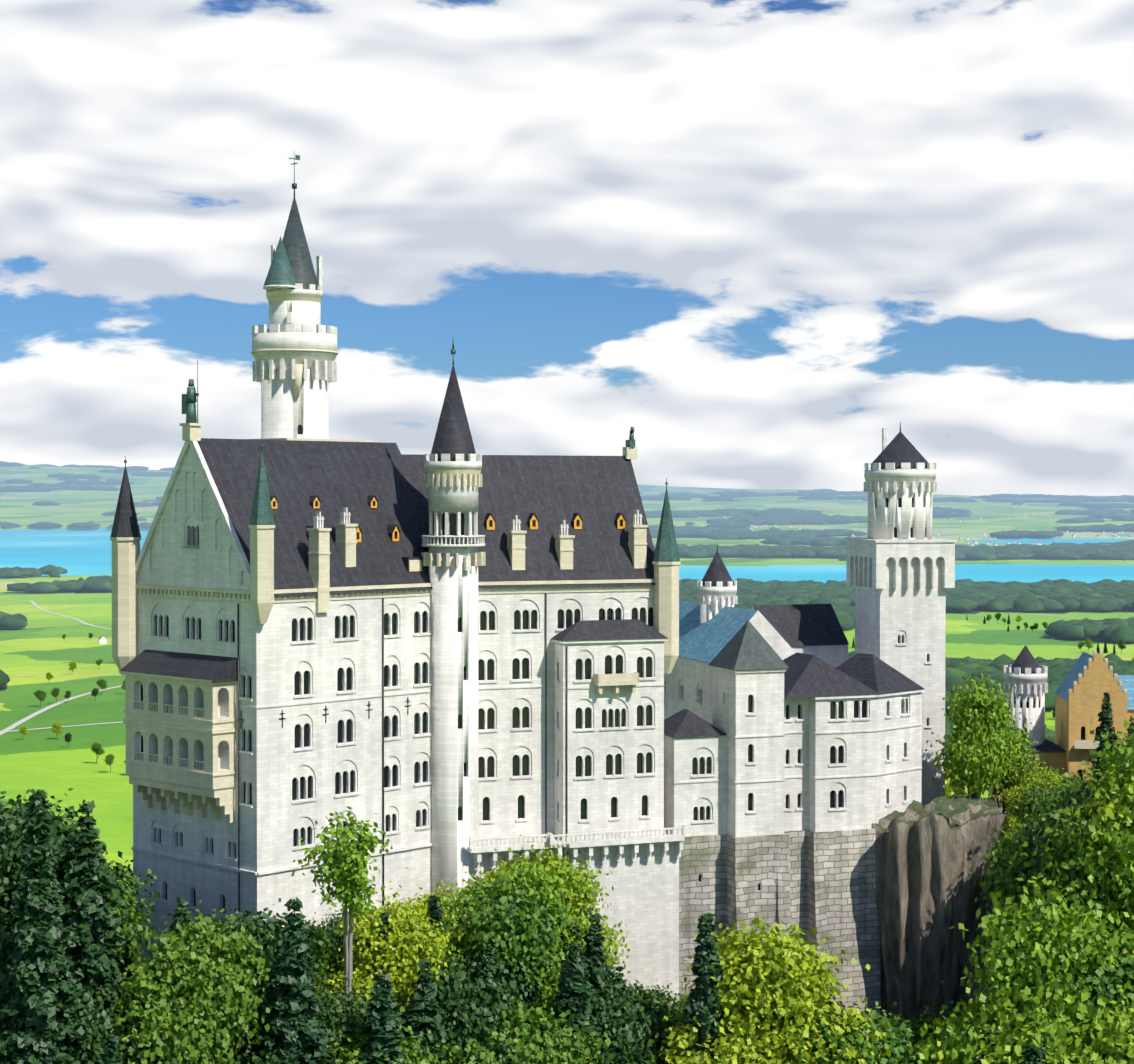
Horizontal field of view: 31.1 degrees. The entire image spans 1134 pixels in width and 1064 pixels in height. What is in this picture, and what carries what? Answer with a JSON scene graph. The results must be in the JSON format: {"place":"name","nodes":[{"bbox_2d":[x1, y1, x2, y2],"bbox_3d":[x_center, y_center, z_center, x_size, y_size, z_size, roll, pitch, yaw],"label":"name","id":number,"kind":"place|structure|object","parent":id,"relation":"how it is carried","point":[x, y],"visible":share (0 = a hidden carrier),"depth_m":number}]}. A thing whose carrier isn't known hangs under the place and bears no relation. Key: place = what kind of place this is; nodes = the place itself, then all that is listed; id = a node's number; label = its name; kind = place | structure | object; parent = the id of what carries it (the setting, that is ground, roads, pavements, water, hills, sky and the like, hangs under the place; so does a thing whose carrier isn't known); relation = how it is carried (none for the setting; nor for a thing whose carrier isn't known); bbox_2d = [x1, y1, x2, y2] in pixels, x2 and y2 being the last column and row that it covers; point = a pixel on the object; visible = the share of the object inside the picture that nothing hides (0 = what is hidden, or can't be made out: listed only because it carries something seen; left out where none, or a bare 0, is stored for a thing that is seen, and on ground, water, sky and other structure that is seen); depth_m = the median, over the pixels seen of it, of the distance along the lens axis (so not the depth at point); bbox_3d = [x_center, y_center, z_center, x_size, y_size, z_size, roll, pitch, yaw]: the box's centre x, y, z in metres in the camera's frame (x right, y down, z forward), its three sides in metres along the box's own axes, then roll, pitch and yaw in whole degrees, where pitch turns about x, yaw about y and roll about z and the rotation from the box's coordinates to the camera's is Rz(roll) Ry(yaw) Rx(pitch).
{"place":"outdoors","nodes":[
{"label":"outdoors","id":0,"kind":"place"},
{"bbox_2d":[0,559,1123,734],"bbox_3d":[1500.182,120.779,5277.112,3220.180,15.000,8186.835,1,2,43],"label":"road","id":1,"kind":"structure","parent":0,"point":[14,725],"depth_m":2174.48},
{"bbox_2d":[0,462,1133,871],"bbox_3d":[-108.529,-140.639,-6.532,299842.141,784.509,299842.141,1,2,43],"label":"plain ground","id":2,"kind":"structure","parent":0,"point":[34,650],"depth_m":4280.89},
{"bbox_2d":[0,511,1130,645],"bbox_3d":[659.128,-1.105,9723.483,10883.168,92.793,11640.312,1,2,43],"label":"village houses","id":3,"kind":"structure","parent":2,"relation":"on","point":[102,640],"depth_m":10437.12},
{"bbox_2d":[0,461,1133,756],"bbox_3d":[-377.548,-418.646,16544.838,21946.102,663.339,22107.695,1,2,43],"label":"forest canopy","id":4,"kind":"object","parent":2,"relation":"on","point":[1016,595],"visible":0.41,"depth_m":6779.13},
{"bbox_2d":[0,0,1133,495],"label":"sky","id":5,"kind":"structure","parent":0,"point":[758,240]},
{"bbox_2d":[956,797,1007,1019],"bbox_3d":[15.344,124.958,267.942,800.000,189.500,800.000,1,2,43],"label":"castle hill terrain","id":6,"kind":"structure","parent":0,"point":[990,802],"depth_m":247.44},
{"bbox_2d":[0,789,91,1063],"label":"tree","id":7,"kind":"object","parent":6,"relation":"on","point":[41,979],"visible":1,"depth_m":187.38},
{"bbox_2d":[0,1011,93,1063],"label":"dark tree","id":8,"kind":"object","parent":6,"relation":"on","point":[5,1020],"visible":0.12,"depth_m":187.73},
{"bbox_2d":[2,955,130,1063],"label":"dark tree","id":9,"kind":"object","parent":6,"relation":"on","point":[99,1026],"visible":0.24,"depth_m":193.11},
{"bbox_2d":[0,778,144,1015],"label":"tree","id":10,"kind":"object","parent":6,"relation":"on","point":[13,865],"visible":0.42,"depth_m":197.28},
{"bbox_2d":[60,800,125,1059],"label":"tree","id":11,"kind":"object","parent":6,"relation":"on","point":[88,953],"visible":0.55,"depth_m":195.43},
{"bbox_2d":[97,1034,124,1063],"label":"conifer tree","id":12,"kind":"object","parent":6,"relation":"on","point":[110,1050],"visible":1,"depth_m":187.54},
{"bbox_2d":[101,851,170,971],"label":"tree","id":13,"kind":"object","parent":6,"relation":"on","point":[129,921],"visible":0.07,"depth_m":205.46},
{"bbox_2d":[89,1021,222,1063],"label":"dark tree","id":14,"kind":"object","parent":6,"relation":"on","point":[126,1050],"visible":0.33,"depth_m":190.43},
{"bbox_2d":[161,897,192,947],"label":"conifer tree","id":15,"kind":"object","parent":6,"relation":"on","point":[179,909],"visible":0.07,"depth_m":201.94},
{"bbox_2d":[92,929,276,1063],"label":"tree","id":16,"kind":"object","parent":6,"relation":"on","point":[147,979],"visible":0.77,"depth_m":192.11},
{"bbox_2d":[133,900,278,1062],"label":"tree","id":17,"kind":"object","parent":6,"relation":"on","point":[197,933],"visible":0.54,"depth_m":195.71},
{"bbox_2d":[207,898,338,1063],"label":"dark tree","id":18,"kind":"object","parent":6,"relation":"on","point":[251,925],"visible":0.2,"depth_m":202.19},
{"bbox_2d":[131,360,431,919],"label":"stone trim","id":19,"kind":"structure","parent":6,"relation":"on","point":[348,536],"depth_m":223.35},
{"bbox_2d":[110,456,141,674],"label":"turret","id":20,"kind":"object","parent":19,"relation":"attached to","point":[125,537],"visible":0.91,"depth_m":228.72},
{"bbox_2d":[119,649,237,822],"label":"balcony trim","id":21,"kind":"structure","parent":19,"relation":"attached to","point":[217,803],"depth_m":220.56},
{"bbox_2d":[125,674,235,789],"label":"loggia","id":22,"kind":"object","parent":21,"relation":"attached to","point":[215,753],"visible":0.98,"depth_m":219.52},
{"bbox_2d":[249,440,274,623],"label":"turret","id":23,"kind":"object","parent":19,"relation":"attached to","point":[261,525],"visible":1,"depth_m":213.63},
{"bbox_2d":[307,512,330,612],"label":"chimney","id":24,"kind":"object","parent":19,"relation":"attached to","point":[319,552],"visible":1,"depth_m":220.73},
{"bbox_2d":[133,589,430,997],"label":"palas","id":25,"kind":"structure","parent":6,"relation":"on","point":[274,667],"depth_m":222.83},
{"bbox_2d":[138,438,432,596],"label":"roof","id":26,"kind":"structure","parent":25,"relation":"on","point":[335,477],"depth_m":226.33},
{"bbox_2d":[149,528,431,917],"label":"palas sills","id":27,"kind":"structure","parent":25,"relation":"attached to","point":[295,750],"depth_m":223.43},
{"bbox_2d":[259,896,334,1063],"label":"tree","id":28,"kind":"object","parent":6,"relation":"on","point":[295,1032],"visible":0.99,"depth_m":195.40},
{"bbox_2d":[251,151,371,441],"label":"tower","id":29,"kind":"structure","parent":6,"relation":"on","point":[294,352],"depth_m":250.48},
{"bbox_2d":[295,914,342,985],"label":"tree","id":30,"kind":"object","parent":6,"relation":"on","point":[320,934],"visible":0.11,"depth_m":213.22},
{"bbox_2d":[314,906,366,988],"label":"dark tree","id":31,"kind":"object","parent":6,"relation":"on","point":[330,927],"visible":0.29,"depth_m":215.39},
{"bbox_2d":[312,974,370,1063],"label":"dark tree","id":32,"kind":"object","parent":6,"relation":"on","point":[336,1023],"visible":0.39,"depth_m":202.88},
{"bbox_2d":[291,806,406,1018],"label":"tree","id":33,"kind":"object","parent":6,"relation":"on","point":[348,858],"visible":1,"depth_m":205.22},
{"bbox_2d":[313,890,428,1012],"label":"bright tree","id":34,"kind":"object","parent":6,"relation":"on","point":[366,941],"visible":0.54,"depth_m":212.56},
{"bbox_2d":[356,973,408,1063],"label":"conifer tree","id":35,"kind":"object","parent":6,"relation":"on","point":[380,1023],"visible":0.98,"depth_m":198.81},
{"bbox_2d":[321,1006,451,1063],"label":"tree","id":36,"kind":"object","parent":6,"relation":"on","point":[350,1053],"visible":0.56,"depth_m":201.24},
{"bbox_2d":[370,912,403,1031],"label":"conifer tree","id":37,"kind":"object","parent":6,"relation":"on","point":[384,920],"visible":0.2,"depth_m":213.02},
{"bbox_2d":[334,898,462,1009],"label":"bright tree","id":38,"kind":"object","parent":6,"relation":"on","point":[440,935],"visible":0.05,"depth_m":218.10},
{"bbox_2d":[338,880,459,1030],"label":"bright tree","id":39,"kind":"object","parent":6,"relation":"on","point":[431,937],"visible":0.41,"depth_m":213.66},
{"bbox_2d":[400,959,453,1063],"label":"conifer tree","id":40,"kind":"object","parent":6,"relation":"on","point":[424,1006],"visible":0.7,"depth_m":207.26},
{"bbox_2d":[426,895,455,986],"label":"conifer tree","id":41,"kind":"object","parent":6,"relation":"on","point":[434,909],"visible":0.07,"depth_m":217.60},
{"bbox_2d":[421,337,485,902],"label":"stair turret","id":42,"kind":"object","parent":6,"relation":"on","point":[453,558],"visible":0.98,"depth_m":232.07},
{"bbox_2d":[441,891,482,972],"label":"bright tree","id":43,"kind":"object","parent":6,"relation":"on","point":[465,938],"visible":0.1,"depth_m":221.09},
{"bbox_2d":[396,943,534,1063],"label":"dark tree","id":44,"kind":"object","parent":6,"relation":"on","point":[457,997],"visible":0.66,"depth_m":209.55},
{"bbox_2d":[474,946,507,1027],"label":"conifer tree","id":45,"kind":"object","parent":6,"relation":"on","point":[489,958],"visible":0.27,"depth_m":212.32},
{"bbox_2d":[436,867,560,987],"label":"bright tree","id":46,"kind":"object","parent":6,"relation":"on","point":[472,891],"visible":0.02,"depth_m":228.40},
{"bbox_2d":[423,864,587,1004],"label":"tree","id":47,"kind":"object","parent":6,"relation":"on","point":[489,924],"visible":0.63,"depth_m":219.04},
{"bbox_2d":[400,989,614,1063],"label":"tree","id":48,"kind":"object","parent":6,"relation":"on","point":[525,1037],"visible":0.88,"depth_m":208.56},
{"bbox_2d":[501,923,540,1016],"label":"conifer tree","id":49,"kind":"object","parent":6,"relation":"on","point":[526,988],"visible":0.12,"depth_m":219.20},
{"bbox_2d":[470,844,614,1015],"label":"bright tree","id":50,"kind":"object","parent":6,"relation":"on","point":[529,871],"visible":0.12,"depth_m":223.58},
{"bbox_2d":[494,836,615,971],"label":"bright tree","id":51,"kind":"object","parent":6,"relation":"on","point":[523,863],"visible":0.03,"depth_m":230.80},
{"bbox_2d":[478,585,653,840],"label":"palas","id":52,"kind":"structure","parent":6,"relation":"on","point":[505,801],"depth_m":238.11},
{"bbox_2d":[397,427,685,1001],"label":"castle palace trim","id":53,"kind":"structure","parent":52,"relation":"attached to","point":[552,521],"depth_m":240.51},
{"bbox_2d":[653,478,680,673],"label":"turret","id":54,"kind":"object","parent":53,"relation":"on","point":[666,561],"visible":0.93,"depth_m":242.33},
{"bbox_2d":[478,610,654,823],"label":"palas sills","id":55,"kind":"structure","parent":52,"relation":"attached to","point":[486,730],"depth_m":237.68},
{"bbox_2d":[504,834,633,969],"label":"bright tree","id":56,"kind":"object","parent":6,"relation":"on","point":[586,894],"visible":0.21,"depth_m":231.86},
{"bbox_2d":[551,943,602,1063],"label":"conifer tree","id":57,"kind":"object","parent":6,"relation":"on","point":[574,985],"visible":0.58,"depth_m":214.01},
{"bbox_2d":[535,958,657,1063],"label":"dark tree","id":58,"kind":"object","parent":6,"relation":"on","point":[605,1012],"visible":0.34,"depth_m":217.46},
{"bbox_2d":[580,913,614,1022],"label":"conifer tree","id":59,"kind":"object","parent":6,"relation":"on","point":[595,959],"visible":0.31,"depth_m":220.83},
{"bbox_2d":[554,641,663,860],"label":"projecting bay","id":60,"kind":"object","parent":6,"relation":"on","point":[629,799],"visible":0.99,"depth_m":238.64},
{"bbox_2d":[555,659,655,822],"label":"palas bay sills","id":61,"kind":"structure","parent":60,"relation":"attached to","point":[618,776],"depth_m":238.53},
{"bbox_2d":[591,975,678,1063],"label":"dark tree","id":62,"kind":"object","parent":6,"relation":"on","point":[648,1023],"visible":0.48,"depth_m":217.56},
{"bbox_2d":[664,657,712,724],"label":"wall","id":63,"kind":"structure","parent":6,"relation":"on","point":[692,678],"depth_m":268.34},
{"bbox_2d":[678,601,795,661],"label":"roof","id":64,"kind":"structure","parent":63,"relation":"on","point":[710,639],"depth_m":267.30},
{"bbox_2d":[679,912,730,1062],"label":"tree","id":65,"kind":"object","parent":6,"relation":"on","point":[701,1006],"visible":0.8,"depth_m":212.98},
{"bbox_2d":[697,543,737,622],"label":"turret","id":66,"kind":"object","parent":6,"relation":"on","point":[717,588],"visible":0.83,"depth_m":272.79},
{"bbox_2d":[679,828,880,1018],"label":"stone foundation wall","id":67,"kind":"structure","parent":6,"relation":"on","point":[823,882],"depth_m":245.41},
{"bbox_2d":[664,735,726,836],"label":"castle annex","id":68,"kind":"object","parent":67,"relation":"on","point":[684,803],"visible":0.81,"depth_m":243.04},
{"bbox_2d":[713,669,783,836],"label":"stair tower","id":69,"kind":"structure","parent":67,"relation":"on","point":[741,695],"depth_m":243.02},
{"bbox_2d":[784,698,808,830],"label":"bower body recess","id":70,"kind":"object","parent":67,"relation":"on","point":[796,748],"visible":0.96,"depth_m":246.69},
{"bbox_2d":[808,697,876,831],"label":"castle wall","id":71,"kind":"structure","parent":67,"relation":"on","point":[857,755],"depth_m":247.04},
{"bbox_2d":[664,620,880,783],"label":"roofs and cornices","id":72,"kind":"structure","parent":71,"relation":"on","point":[747,648],"depth_m":245.30},
{"bbox_2d":[649,912,912,1063],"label":"tree","id":73,"kind":"object","parent":6,"relation":"on","point":[768,976],"visible":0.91,"depth_m":212.32},
{"bbox_2d":[790,645,847,667],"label":"knights house","id":74,"kind":"structure","parent":6,"relation":"on","point":[835,656],"depth_m":276.74},
{"bbox_2d":[751,604,848,645],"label":"roof","id":75,"kind":"structure","parent":74,"relation":"on","point":[805,624],"depth_m":278.08},
{"bbox_2d":[741,984,958,1063],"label":"tree","id":76,"kind":"object","parent":6,"relation":"on","point":[898,1050],"visible":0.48,"depth_m":211.28},
{"bbox_2d":[855,586,945,805],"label":"square tower","id":77,"kind":"structure","parent":6,"relation":"on","point":[886,619],"depth_m":269.80},
{"bbox_2d":[845,422,955,542],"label":"tower top","id":78,"kind":"object","parent":77,"relation":"on","point":[900,485],"visible":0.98,"depth_m":269.84},
{"bbox_2d":[847,541,954,588],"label":"tower gallery","id":79,"kind":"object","parent":77,"relation":"on","point":[900,565],"depth_m":268.81},
{"bbox_2d":[892,1000,960,1041],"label":"tree","id":80,"kind":"object","parent":6,"relation":"on","point":[912,1021],"visible":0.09,"depth_m":234.37},
{"bbox_2d":[871,792,1006,1023],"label":"cliff rock","id":81,"kind":"object","parent":6,"relation":"on","point":[930,855],"visible":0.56,"depth_m":245.57},
{"bbox_2d":[893,973,1020,1063],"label":"bright tree","id":82,"kind":"object","parent":6,"relation":"on","point":[955,1056],"visible":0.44,"depth_m":211.13},
{"bbox_2d":[924,661,1031,801],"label":"tree","id":83,"kind":"object","parent":6,"relation":"on","point":[985,744],"visible":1,"depth_m":258.94},
{"bbox_2d":[957,818,1033,924],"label":"tree","id":84,"kind":"object","parent":6,"relation":"on","point":[991,880],"visible":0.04,"depth_m":240.17},
{"bbox_2d":[929,964,1085,1063],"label":"bright tree","id":85,"kind":"object","parent":6,"relation":"on","point":[1007,1025],"visible":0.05,"depth_m":209.18},
{"bbox_2d":[959,727,1058,814],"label":"tree","id":86,"kind":"object","parent":6,"relation":"on","point":[1020,768],"visible":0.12,"depth_m":265.18},
{"bbox_2d":[981,806,1050,902],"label":"tree","id":87,"kind":"object","parent":6,"relation":"on","point":[1015,846],"visible":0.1,"depth_m":236.35},
{"bbox_2d":[1003,645,1047,746],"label":"gate turret","id":88,"kind":"object","parent":6,"relation":"on","point":[1026,673],"visible":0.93,"depth_m":308.61},
{"bbox_2d":[918,852,1133,1060],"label":"bright tree","id":89,"kind":"object","parent":6,"relation":"on","point":[1031,929],"visible":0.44,"depth_m":213.28},
{"bbox_2d":[999,783,1054,837],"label":"bright tree","id":90,"kind":"object","parent":6,"relation":"on","point":[1010,821],"visible":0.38,"depth_m":247.89},
{"bbox_2d":[988,752,1065,799],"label":"gate wing","id":91,"kind":"structure","parent":6,"relation":"on","point":[1054,760],"depth_m":306.93},
{"bbox_2d":[1017,1044,1047,1063],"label":"conifer tree","id":92,"kind":"object","parent":6,"relation":"on","point":[1032,1053],"visible":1,"depth_m":196.87},
{"bbox_2d":[1007,782,1061,822],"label":"tree","id":93,"kind":"object","parent":6,"relation":"on","point":[1032,799],"visible":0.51,"depth_m":246.51},
{"bbox_2d":[1006,764,1065,794],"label":"tree","id":94,"kind":"object","parent":6,"relation":"on","point":[1041,776],"visible":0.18,"depth_m":259.36},
{"bbox_2d":[946,979,1129,1059],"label":"bright tree","id":95,"kind":"object","parent":6,"relation":"on","point":[1025,998],"visible":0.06,"depth_m":209.27},
{"bbox_2d":[954,975,1133,1063],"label":"bright tree","id":96,"kind":"object","parent":6,"relation":"on","point":[1000,1054],"visible":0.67,"depth_m":202.37},
{"bbox_2d":[990,774,1107,939],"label":"dark tree","id":97,"kind":"object","parent":6,"relation":"on","point":[1029,827],"visible":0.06,"depth_m":232.87},
{"bbox_2d":[971,782,1133,947],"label":"tree","id":98,"kind":"object","parent":6,"relation":"on","point":[1059,856],"visible":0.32,"depth_m":224.61},
{"bbox_2d":[980,922,1133,1031],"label":"tree","id":99,"kind":"object","parent":6,"relation":"on","point":[1118,971],"visible":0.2,"depth_m":208.35},
{"bbox_2d":[1039,740,1133,943],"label":"bright tree","id":100,"kind":"object","parent":6,"relation":"on","point":[1108,810],"visible":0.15,"depth_m":222.15},
{"bbox_2d":[1046,959,1133,1063],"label":"bright tree","id":101,"kind":"object","parent":6,"relation":"on","point":[1114,1034],"visible":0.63,"depth_m":198.35},
{"bbox_2d":[1047,761,1133,949],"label":"bright tree","id":102,"kind":"object","parent":6,"relation":"on","point":[1126,857],"visible":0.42,"depth_m":218.81},
{"bbox_2d":[1055,694,1126,780],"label":"gate house","id":103,"kind":"structure","parent":6,"relation":"on","point":[1074,719],"depth_m":303.55},
{"bbox_2d":[1054,651,1092,701],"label":"roof","id":104,"kind":"structure","parent":103,"relation":"on","point":[1064,687],"depth_m":312.31},
{"bbox_2d":[1068,650,1126,748],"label":"stepped gable","id":105,"kind":"structure","parent":103,"relation":"attached to","point":[1097,680],"depth_m":303.10},
{"bbox_2d":[1053,715,1133,815],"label":"bright tree","id":106,"kind":"object","parent":6,"relation":"on","point":[1127,752],"visible":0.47,"depth_m":228.34},
{"bbox_2d":[1091,692,1118,783],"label":"tree","id":107,"kind":"object","parent":6,"relation":"on","point":[1106,718],"visible":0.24,"depth_m":270.20},
{"bbox_2d":[1127,710,1133,735],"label":"gate house","id":108,"kind":"structure","parent":6,"relation":"on","point":[1130,713],"depth_m":306.73},
{"bbox_2d":[1118,675,1133,709],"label":"roof","id":109,"kind":"structure","parent":108,"relation":"on","point":[1127,682],"depth_m":309.75},
{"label":"bower wing base","id":110,"kind":"object","parent":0,"visible":0},
{"bbox_2d":[877,692,921,822],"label":"castle wall","id":111,"kind":"structure","parent":110,"relation":"on","point":[896,747],"depth_m":251.58},
{"bbox_2d":[836,653,924,775],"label":"roof","id":112,"kind":"structure","parent":111,"relation":"attached to","point":[877,675],"depth_m":252.83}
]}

